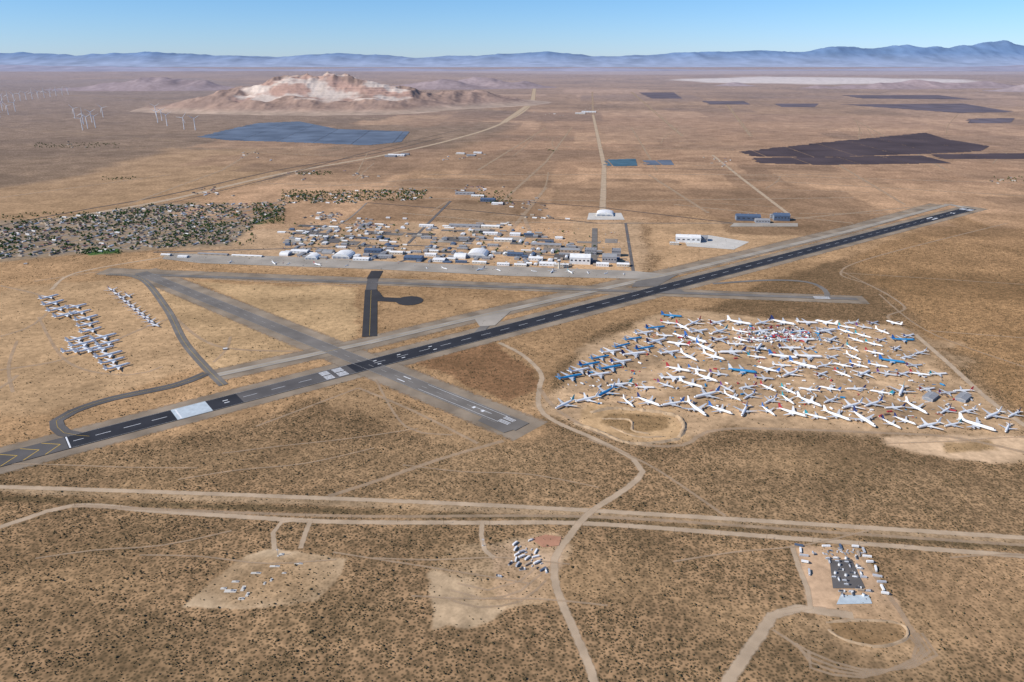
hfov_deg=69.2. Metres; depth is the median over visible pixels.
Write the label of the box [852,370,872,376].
parked airliner
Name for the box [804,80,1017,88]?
desert buttes
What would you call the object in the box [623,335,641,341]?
parked airliner
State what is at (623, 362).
parked airliner
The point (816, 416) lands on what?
parked airliner
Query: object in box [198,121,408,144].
solar farm
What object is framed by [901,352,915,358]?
parked airliner
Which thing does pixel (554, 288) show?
short runway
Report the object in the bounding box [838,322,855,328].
parked airliner
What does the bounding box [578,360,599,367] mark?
parked airliner
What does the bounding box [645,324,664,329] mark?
parked airliner
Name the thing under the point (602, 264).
warehouse
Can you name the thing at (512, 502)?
desert scrub
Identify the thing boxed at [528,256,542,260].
warehouse
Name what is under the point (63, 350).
parked airliner
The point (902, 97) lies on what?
solar farm
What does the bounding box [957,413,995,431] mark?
parked airliner
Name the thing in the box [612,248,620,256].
office building
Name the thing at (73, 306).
parked airliner
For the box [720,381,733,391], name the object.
parked airliner
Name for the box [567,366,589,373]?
parked airliner
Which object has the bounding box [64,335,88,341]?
parked airliner
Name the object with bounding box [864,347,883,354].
parked airliner
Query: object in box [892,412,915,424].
parked airliner
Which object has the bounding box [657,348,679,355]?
parked airliner
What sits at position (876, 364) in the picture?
parked airliner
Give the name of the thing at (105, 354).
parked airliner
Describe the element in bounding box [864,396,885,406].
parked airliner
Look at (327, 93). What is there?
mine hill
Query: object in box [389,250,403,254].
warehouse
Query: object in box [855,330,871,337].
parked airliner
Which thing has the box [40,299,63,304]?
parked airliner
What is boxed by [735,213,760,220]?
warehouse
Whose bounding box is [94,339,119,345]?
parked airliner
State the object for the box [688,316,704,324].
parked airliner
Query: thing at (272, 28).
sky
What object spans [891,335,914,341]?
parked airliner
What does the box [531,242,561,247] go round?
warehouse
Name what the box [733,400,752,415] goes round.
parked airliner
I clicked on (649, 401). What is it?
parked airliner
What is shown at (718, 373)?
parked airliner
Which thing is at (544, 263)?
warehouse
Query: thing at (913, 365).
parked airliner
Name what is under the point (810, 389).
parked airliner
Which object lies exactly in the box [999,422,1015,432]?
parked airliner
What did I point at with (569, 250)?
warehouse
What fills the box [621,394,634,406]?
parked airliner
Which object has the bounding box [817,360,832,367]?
parked airliner
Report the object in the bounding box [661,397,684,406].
parked airliner
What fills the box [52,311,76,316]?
parked airliner
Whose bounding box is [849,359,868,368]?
parked airliner
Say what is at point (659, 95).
solar farm
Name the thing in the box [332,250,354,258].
hangar
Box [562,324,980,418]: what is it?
aircraft scrap
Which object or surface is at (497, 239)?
warehouse
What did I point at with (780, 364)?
parked airliner
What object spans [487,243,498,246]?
warehouse
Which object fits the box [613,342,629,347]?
parked airliner
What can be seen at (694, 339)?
parked airliner
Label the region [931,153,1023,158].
solar farm
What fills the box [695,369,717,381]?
parked airliner
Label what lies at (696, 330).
parked airliner
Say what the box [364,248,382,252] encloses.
warehouse
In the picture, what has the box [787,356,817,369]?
parked airliner
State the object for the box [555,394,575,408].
parked airliner
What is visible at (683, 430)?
earth berm
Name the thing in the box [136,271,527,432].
crosswind runway
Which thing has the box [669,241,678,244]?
office building
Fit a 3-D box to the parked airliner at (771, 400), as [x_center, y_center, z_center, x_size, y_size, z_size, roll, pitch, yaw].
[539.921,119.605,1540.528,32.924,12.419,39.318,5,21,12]
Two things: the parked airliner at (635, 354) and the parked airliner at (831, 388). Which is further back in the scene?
the parked airliner at (635, 354)
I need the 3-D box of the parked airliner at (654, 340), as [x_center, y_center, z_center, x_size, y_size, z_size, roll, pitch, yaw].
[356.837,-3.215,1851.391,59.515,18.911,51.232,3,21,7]
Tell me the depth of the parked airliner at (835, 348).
1812.79 m
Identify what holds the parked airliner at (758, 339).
on the ground
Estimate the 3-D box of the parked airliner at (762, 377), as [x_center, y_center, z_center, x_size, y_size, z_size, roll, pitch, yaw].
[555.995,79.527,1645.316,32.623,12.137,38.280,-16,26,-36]
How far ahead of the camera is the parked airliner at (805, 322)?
1984.88 m
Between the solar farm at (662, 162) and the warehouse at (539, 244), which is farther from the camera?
the solar farm at (662, 162)
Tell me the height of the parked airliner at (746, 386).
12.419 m
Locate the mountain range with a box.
[0,40,1023,66]
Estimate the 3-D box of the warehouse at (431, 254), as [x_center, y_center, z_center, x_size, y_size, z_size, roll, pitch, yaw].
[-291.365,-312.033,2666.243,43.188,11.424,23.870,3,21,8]
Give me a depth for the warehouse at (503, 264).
2539.49 m
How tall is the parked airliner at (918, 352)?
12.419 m
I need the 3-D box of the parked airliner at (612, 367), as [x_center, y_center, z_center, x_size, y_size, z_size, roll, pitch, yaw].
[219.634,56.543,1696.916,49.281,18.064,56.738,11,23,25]
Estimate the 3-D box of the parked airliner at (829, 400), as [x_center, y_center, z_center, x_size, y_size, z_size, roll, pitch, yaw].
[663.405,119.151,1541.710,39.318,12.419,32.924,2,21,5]
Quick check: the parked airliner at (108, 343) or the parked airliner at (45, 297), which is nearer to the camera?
the parked airliner at (108, 343)
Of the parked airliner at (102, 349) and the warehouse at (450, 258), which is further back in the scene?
the warehouse at (450, 258)
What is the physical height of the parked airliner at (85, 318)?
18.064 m
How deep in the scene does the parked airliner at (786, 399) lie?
1542.66 m
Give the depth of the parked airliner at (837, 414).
1473.89 m
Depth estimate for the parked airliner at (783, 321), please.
1984.54 m
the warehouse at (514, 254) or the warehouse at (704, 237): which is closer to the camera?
the warehouse at (514, 254)
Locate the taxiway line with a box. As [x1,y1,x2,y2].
[56,206,940,435]
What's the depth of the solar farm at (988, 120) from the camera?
8233.03 m
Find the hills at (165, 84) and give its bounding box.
[45,77,556,90]
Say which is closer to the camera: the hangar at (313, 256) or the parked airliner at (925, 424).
the parked airliner at (925, 424)
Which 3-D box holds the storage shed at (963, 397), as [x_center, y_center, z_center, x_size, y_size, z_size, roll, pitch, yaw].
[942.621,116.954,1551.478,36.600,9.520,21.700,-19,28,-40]
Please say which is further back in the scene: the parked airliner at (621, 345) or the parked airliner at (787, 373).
the parked airliner at (621, 345)
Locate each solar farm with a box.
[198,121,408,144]
[603,159,636,165]
[639,92,682,98]
[643,160,673,164]
[703,101,748,103]
[741,133,988,156]
[754,155,949,164]
[776,104,817,106]
[840,103,1011,112]
[843,95,965,98]
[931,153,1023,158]
[968,118,1014,122]
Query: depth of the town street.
3034.34 m
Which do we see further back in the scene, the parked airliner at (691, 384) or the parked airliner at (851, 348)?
the parked airliner at (851, 348)
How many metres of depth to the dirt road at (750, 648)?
1172.05 m
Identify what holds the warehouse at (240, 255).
on the ground
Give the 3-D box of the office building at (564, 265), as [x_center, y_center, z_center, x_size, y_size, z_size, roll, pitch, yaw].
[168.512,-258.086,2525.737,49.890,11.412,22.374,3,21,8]
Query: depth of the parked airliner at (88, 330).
1928.39 m
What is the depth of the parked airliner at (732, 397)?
1553.01 m
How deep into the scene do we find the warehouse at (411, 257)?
2606.21 m
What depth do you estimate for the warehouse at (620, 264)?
2527.21 m
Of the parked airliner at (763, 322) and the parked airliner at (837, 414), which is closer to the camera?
the parked airliner at (837, 414)
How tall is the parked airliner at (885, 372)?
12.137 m
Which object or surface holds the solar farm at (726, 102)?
on the ground
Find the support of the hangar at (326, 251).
on the ground
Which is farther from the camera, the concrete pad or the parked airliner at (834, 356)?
the parked airliner at (834, 356)
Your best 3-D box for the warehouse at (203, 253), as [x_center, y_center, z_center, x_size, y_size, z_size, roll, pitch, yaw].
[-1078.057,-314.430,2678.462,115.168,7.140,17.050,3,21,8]
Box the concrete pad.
[830,559,871,603]
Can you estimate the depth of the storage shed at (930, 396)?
1549.39 m
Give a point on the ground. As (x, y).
(572, 167)
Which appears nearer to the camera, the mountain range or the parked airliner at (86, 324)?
the parked airliner at (86, 324)
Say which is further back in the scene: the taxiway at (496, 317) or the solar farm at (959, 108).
the solar farm at (959, 108)
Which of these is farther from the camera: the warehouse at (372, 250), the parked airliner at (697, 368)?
the warehouse at (372, 250)
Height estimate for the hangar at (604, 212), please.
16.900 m
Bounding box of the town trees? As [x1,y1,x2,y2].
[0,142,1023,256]
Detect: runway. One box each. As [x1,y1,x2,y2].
[0,208,975,466]
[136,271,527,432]
[136,273,857,299]
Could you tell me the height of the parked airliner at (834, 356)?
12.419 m
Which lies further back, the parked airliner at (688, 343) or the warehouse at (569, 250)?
the warehouse at (569, 250)
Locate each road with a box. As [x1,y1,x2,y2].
[0,88,1023,681]
[164,201,634,270]
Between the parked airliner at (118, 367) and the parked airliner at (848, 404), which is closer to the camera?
the parked airliner at (848, 404)
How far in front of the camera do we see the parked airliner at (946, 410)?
1496.64 m
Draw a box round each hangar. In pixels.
[279,251,291,255]
[305,253,320,259]
[321,249,334,254]
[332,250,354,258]
[454,253,467,258]
[467,248,488,257]
[596,209,613,215]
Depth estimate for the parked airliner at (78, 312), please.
2063.55 m
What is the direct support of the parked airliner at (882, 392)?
on the ground
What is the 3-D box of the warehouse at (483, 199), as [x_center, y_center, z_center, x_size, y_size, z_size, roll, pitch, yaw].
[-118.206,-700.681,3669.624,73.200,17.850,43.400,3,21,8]
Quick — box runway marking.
[0,208,971,465]
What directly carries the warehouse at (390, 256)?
on the ground
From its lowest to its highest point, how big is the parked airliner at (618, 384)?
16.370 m
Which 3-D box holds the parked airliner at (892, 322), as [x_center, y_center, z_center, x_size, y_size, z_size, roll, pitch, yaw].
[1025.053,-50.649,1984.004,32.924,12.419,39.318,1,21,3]
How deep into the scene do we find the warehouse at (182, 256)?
2637.10 m
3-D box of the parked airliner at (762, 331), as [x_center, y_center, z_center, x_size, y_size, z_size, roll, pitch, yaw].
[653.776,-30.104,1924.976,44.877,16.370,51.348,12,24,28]
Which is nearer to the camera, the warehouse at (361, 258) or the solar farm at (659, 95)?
the warehouse at (361, 258)
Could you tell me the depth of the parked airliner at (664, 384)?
1613.22 m
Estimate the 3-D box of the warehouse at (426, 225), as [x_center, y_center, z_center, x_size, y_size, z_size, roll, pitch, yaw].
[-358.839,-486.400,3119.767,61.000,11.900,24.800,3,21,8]
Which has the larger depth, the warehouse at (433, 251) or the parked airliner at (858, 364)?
the warehouse at (433, 251)
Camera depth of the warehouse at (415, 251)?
2707.53 m
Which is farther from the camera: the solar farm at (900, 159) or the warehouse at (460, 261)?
the solar farm at (900, 159)
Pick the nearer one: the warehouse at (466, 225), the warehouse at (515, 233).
the warehouse at (515, 233)
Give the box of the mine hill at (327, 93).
[130,71,551,115]
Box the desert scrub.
[0,216,1023,681]
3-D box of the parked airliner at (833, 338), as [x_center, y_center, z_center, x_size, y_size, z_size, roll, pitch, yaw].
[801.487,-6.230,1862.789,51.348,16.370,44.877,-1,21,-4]
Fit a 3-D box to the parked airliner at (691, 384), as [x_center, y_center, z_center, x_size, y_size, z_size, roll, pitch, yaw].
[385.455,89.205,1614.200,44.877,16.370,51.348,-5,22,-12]
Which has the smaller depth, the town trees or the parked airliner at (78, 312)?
the parked airliner at (78, 312)
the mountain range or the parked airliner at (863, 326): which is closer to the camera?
the parked airliner at (863, 326)
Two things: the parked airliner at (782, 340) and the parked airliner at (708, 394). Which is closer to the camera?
the parked airliner at (708, 394)
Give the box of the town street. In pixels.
[0,200,282,257]
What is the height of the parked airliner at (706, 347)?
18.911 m
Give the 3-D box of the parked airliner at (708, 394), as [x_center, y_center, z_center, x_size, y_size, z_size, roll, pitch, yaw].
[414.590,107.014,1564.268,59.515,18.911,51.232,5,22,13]
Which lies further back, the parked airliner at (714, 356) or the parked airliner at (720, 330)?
the parked airliner at (720, 330)
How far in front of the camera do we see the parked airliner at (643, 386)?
1598.57 m
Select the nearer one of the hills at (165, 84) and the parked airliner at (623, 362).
the parked airliner at (623, 362)
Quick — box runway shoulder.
[0,203,986,473]
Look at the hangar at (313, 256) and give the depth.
2614.95 m
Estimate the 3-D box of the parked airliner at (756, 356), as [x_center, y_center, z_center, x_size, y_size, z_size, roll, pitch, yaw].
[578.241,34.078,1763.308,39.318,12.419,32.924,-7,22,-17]
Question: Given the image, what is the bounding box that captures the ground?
[0,67,1023,681]
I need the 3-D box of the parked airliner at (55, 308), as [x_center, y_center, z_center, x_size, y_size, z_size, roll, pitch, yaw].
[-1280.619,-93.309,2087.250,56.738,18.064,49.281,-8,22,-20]
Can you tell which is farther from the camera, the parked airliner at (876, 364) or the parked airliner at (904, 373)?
the parked airliner at (876, 364)
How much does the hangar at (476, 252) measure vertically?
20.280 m
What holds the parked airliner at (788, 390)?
on the ground
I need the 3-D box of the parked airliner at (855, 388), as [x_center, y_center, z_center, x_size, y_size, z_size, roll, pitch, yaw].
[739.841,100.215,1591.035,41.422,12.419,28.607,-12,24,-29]
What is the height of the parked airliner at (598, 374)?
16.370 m
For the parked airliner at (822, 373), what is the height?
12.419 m
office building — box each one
[554,263,568,267]
[584,247,596,254]
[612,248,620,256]
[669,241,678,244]
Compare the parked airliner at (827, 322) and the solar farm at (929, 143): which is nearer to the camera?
the parked airliner at (827, 322)
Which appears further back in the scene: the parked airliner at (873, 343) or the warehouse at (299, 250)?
the warehouse at (299, 250)
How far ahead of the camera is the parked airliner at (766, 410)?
1494.19 m
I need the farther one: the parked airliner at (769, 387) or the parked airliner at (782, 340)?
the parked airliner at (782, 340)
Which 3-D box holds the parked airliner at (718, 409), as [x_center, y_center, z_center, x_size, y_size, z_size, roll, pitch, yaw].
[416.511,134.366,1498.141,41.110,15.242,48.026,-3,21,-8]
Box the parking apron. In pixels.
[286,213,797,259]
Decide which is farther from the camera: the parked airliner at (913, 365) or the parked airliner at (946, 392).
the parked airliner at (913, 365)
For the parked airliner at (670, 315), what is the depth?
2036.82 m
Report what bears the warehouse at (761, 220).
on the ground
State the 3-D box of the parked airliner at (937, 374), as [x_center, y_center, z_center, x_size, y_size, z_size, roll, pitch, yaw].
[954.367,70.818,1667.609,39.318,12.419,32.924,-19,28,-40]
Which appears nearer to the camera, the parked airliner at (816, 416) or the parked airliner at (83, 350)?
the parked airliner at (816, 416)
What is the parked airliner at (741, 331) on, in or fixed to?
on the ground
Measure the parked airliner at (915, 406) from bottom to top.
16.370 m
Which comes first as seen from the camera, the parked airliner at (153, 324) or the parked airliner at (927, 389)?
the parked airliner at (927, 389)
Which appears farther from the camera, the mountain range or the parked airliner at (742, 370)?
the mountain range
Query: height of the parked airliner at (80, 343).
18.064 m
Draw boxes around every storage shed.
[922,391,938,401]
[955,392,971,402]
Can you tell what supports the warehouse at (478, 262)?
on the ground
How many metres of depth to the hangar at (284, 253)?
2663.29 m
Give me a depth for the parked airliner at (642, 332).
1909.63 m
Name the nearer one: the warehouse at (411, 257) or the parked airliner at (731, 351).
the parked airliner at (731, 351)
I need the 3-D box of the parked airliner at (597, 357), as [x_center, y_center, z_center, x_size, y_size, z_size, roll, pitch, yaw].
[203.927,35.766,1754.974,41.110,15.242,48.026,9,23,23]
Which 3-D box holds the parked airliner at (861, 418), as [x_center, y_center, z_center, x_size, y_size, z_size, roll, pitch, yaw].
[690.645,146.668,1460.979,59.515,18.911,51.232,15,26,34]
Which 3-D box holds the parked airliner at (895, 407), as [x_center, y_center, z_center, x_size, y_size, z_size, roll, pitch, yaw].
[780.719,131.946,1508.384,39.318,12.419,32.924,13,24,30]
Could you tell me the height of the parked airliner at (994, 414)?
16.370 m
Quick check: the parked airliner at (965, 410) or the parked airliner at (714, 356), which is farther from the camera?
the parked airliner at (714, 356)
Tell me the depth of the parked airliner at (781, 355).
1761.70 m
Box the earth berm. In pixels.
[573,406,909,647]
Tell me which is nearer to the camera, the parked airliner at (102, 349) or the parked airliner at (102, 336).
the parked airliner at (102, 349)
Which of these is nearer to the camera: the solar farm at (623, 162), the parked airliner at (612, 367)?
the parked airliner at (612, 367)
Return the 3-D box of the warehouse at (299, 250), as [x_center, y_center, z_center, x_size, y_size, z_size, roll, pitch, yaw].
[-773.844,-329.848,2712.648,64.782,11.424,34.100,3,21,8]
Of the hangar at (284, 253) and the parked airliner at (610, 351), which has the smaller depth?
the parked airliner at (610, 351)
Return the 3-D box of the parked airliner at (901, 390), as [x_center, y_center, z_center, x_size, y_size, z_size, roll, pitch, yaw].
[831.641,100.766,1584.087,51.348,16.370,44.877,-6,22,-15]
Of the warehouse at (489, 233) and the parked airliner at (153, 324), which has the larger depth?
the warehouse at (489, 233)
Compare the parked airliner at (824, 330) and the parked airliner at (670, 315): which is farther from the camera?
the parked airliner at (670, 315)
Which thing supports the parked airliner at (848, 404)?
on the ground
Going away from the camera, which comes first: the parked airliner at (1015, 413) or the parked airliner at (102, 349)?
the parked airliner at (1015, 413)
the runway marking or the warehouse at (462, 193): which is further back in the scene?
the warehouse at (462, 193)
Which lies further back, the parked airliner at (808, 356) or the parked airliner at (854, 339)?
the parked airliner at (854, 339)
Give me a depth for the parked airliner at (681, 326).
1955.48 m
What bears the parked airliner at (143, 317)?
on the ground
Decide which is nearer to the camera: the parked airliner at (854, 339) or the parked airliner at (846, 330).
the parked airliner at (854, 339)
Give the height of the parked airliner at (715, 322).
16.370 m
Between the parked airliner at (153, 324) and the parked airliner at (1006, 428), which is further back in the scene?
the parked airliner at (153, 324)
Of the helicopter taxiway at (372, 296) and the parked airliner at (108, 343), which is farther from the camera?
the helicopter taxiway at (372, 296)
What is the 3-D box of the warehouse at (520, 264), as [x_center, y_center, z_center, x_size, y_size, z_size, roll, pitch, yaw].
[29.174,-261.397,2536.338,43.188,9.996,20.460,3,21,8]
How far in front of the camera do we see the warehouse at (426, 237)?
2912.68 m
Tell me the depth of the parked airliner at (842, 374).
1665.04 m
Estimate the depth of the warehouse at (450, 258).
2609.39 m
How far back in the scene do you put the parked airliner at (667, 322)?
1986.03 m
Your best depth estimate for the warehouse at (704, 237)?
2871.37 m
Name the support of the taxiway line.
on the taxiway at (496, 317)
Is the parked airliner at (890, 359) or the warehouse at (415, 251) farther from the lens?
the warehouse at (415, 251)
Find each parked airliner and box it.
[38,294,58,298]
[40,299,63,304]
[45,305,68,310]
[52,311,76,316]
[60,346,87,352]
[64,303,86,308]
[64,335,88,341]
[68,309,90,314]
[68,339,96,346]
[72,345,101,352]
[73,314,97,320]
[75,321,98,326]
[78,326,101,332]
[88,345,113,351]
[89,333,116,339]
[93,350,121,357]
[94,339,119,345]
[98,357,124,363]
[103,362,129,369]
[137,312,149,318]
[149,320,159,326]
[555,372,582,380]
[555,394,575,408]
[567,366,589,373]
[575,391,600,402]
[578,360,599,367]
[585,370,610,377]
[589,354,609,360]
[597,363,621,371]
[597,382,619,397]
[600,347,621,354]
[607,378,632,387]
[609,357,631,364]
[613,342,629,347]
[619,349,646,357]
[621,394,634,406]
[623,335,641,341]
[634,329,653,335]
[635,344,654,350]
[635,383,654,390]
[635,392,660,405]
[644,337,665,344]
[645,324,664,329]
[656,332,672,337]
[656,378,673,388]
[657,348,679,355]
[659,372,685,381]
[660,319,675,323]
[661,311,681,317]
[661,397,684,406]
[665,362,690,372]
[667,340,690,346]
[672,319,689,329]
[678,348,696,360]
[679,376,703,387]
[683,331,706,342]
[683,395,706,415]
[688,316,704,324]
[688,327,707,333]
[688,364,706,371]
[694,385,720,398]
[695,338,714,351]
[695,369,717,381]
[701,349,724,360]
[707,319,724,324]
[708,336,727,342]
[708,401,732,413]
[709,369,728,375]
[712,325,729,332]
[718,346,746,355]
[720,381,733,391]
[722,390,740,400]
[727,315,751,324]
[727,340,744,345]
[728,364,756,373]
[732,327,748,333]
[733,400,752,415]
[734,337,749,341]
[739,382,756,389]
[744,389,755,398]
[745,343,767,351]
[747,352,765,358]
[749,337,766,341]
[753,325,772,332]
[754,374,773,380]
[755,317,771,324]
[757,366,780,372]
[759,402,774,415]
[760,380,776,391]
[765,394,779,403]
[768,349,797,359]
[771,315,795,324]
[772,361,791,367]
[775,335,789,341]
[776,403,806,417]
[777,343,800,350]
[779,383,796,394]
[781,391,793,404]
[782,366,802,376]
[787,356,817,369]
[792,335,815,342]
[793,350,822,359]
[794,391,821,406]
[796,318,817,324]
[799,386,820,392]
[805,410,826,418]
[813,371,827,376]
[814,327,835,333]
[815,319,837,324]
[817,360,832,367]
[819,386,841,391]
[820,405,850,420]
[822,336,839,341]
[824,394,837,402]
[825,354,838,358]
[828,344,844,349]
[832,367,850,377]
[833,363,853,367]
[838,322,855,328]
[838,326,853,333]
[842,397,865,408]
[844,350,860,360]
[845,385,865,390]
[846,342,858,351]
[848,334,863,342]
[848,405,875,426]
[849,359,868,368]
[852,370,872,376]
[855,323,872,328]
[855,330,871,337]
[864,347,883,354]
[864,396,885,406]
[865,339,882,346]
[868,360,887,366]
[870,389,893,395]
[874,325,888,333]
[876,369,896,375]
[878,354,905,362]
[882,415,900,428]
[885,403,905,410]
[886,320,902,324]
[889,381,915,395]
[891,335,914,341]
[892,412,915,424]
[895,371,908,376]
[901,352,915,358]
[902,396,927,413]
[905,362,922,367]
[909,369,930,375]
[915,348,926,354]
[917,385,934,390]
[917,417,944,429]
[928,370,946,376]
[937,389,956,395]
[938,403,953,413]
[944,418,963,427]
[953,386,973,393]
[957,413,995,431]
[959,405,976,413]
[982,406,1006,418]
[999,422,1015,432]
[1008,408,1022,417]
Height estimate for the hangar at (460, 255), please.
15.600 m
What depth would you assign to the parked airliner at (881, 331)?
1926.99 m
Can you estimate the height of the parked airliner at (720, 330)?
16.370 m
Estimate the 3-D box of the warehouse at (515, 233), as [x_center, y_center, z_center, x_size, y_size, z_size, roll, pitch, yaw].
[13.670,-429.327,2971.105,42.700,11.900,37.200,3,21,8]
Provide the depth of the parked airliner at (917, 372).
1667.38 m
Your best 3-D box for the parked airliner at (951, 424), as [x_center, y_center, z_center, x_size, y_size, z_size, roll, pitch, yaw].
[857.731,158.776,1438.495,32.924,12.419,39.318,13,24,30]
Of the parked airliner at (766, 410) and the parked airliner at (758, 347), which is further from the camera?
the parked airliner at (758, 347)
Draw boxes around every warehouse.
[177,255,189,257]
[197,252,228,255]
[231,254,262,256]
[290,249,309,252]
[353,257,370,260]
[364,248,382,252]
[378,254,393,258]
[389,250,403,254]
[403,255,423,260]
[410,250,421,252]
[419,224,433,226]
[421,236,431,238]
[424,253,436,256]
[429,249,438,252]
[432,257,445,261]
[446,257,455,259]
[449,223,480,227]
[455,191,474,194]
[455,260,466,262]
[457,247,467,249]
[471,194,484,196]
[472,260,486,263]
[480,197,495,201]
[481,224,499,228]
[483,231,498,234]
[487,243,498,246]
[494,237,512,241]
[497,262,509,265]
[507,252,523,256]
[510,232,520,235]
[514,263,526,266]
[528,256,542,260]
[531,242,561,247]
[539,261,555,265]
[560,247,579,252]
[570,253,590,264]
[596,262,608,266]
[602,253,616,262]
[617,262,628,266]
[675,234,700,242]
[695,234,707,240]
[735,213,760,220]
[754,218,769,222]
[772,212,789,220]
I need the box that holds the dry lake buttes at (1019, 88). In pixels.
[715,82,1023,91]
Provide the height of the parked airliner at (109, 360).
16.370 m
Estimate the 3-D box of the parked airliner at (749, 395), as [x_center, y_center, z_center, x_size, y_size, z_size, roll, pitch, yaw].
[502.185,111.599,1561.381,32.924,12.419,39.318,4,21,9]
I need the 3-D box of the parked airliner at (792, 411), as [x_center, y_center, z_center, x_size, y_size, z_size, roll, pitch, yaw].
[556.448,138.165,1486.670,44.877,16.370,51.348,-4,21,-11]
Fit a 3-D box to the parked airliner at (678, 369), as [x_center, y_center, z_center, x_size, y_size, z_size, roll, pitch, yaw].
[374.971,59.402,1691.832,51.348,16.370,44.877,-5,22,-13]
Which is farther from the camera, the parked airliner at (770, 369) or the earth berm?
the parked airliner at (770, 369)
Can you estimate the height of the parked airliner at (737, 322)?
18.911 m
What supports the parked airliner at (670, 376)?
on the ground
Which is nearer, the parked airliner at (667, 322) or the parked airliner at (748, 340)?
the parked airliner at (748, 340)
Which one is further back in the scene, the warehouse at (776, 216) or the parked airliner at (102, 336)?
the warehouse at (776, 216)
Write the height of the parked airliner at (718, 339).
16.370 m
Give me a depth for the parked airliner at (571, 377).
1645.76 m
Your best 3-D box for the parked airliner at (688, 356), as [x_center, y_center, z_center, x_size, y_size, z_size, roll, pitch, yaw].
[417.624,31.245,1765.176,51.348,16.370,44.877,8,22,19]
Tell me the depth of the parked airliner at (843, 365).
1710.95 m
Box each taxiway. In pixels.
[49,204,970,436]
[362,271,422,336]
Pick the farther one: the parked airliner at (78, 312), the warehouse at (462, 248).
the warehouse at (462, 248)
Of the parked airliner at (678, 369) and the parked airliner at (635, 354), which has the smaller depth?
the parked airliner at (678, 369)
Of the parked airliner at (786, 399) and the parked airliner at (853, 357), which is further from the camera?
the parked airliner at (853, 357)
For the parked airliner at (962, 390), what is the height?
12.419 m
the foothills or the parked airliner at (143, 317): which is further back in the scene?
the foothills
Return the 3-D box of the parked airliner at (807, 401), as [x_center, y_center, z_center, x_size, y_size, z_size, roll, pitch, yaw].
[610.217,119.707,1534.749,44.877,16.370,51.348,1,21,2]
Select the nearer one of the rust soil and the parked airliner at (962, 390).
the rust soil
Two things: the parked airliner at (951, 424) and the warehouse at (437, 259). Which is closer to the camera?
the parked airliner at (951, 424)
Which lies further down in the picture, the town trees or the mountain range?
the town trees
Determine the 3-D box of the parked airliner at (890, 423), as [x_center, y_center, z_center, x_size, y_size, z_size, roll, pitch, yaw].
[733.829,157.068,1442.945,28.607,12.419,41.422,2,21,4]
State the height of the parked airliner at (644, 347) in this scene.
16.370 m
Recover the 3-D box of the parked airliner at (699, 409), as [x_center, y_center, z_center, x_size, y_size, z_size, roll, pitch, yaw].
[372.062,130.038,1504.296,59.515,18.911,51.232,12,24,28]
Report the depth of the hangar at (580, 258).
2552.94 m
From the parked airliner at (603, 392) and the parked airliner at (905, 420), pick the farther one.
the parked airliner at (603, 392)
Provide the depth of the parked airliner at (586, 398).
1541.57 m
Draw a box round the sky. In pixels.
[0,0,1023,57]
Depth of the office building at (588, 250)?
2675.93 m
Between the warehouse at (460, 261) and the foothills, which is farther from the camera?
the foothills
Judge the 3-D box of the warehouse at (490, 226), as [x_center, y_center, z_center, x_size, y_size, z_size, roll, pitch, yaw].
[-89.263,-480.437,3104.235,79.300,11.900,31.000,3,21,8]
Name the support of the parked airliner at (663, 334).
on the ground
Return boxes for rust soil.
[531,534,560,546]
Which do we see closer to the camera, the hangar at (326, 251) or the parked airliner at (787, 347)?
the parked airliner at (787, 347)
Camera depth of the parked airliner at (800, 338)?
1865.66 m
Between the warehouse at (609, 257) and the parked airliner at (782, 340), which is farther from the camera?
the warehouse at (609, 257)
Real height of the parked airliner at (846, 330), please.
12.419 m
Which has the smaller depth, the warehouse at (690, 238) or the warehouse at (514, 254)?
the warehouse at (514, 254)
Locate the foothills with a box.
[0,65,1023,70]
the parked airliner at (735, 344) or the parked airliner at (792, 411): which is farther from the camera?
the parked airliner at (735, 344)
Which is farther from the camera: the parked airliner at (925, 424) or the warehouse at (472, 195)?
the warehouse at (472, 195)

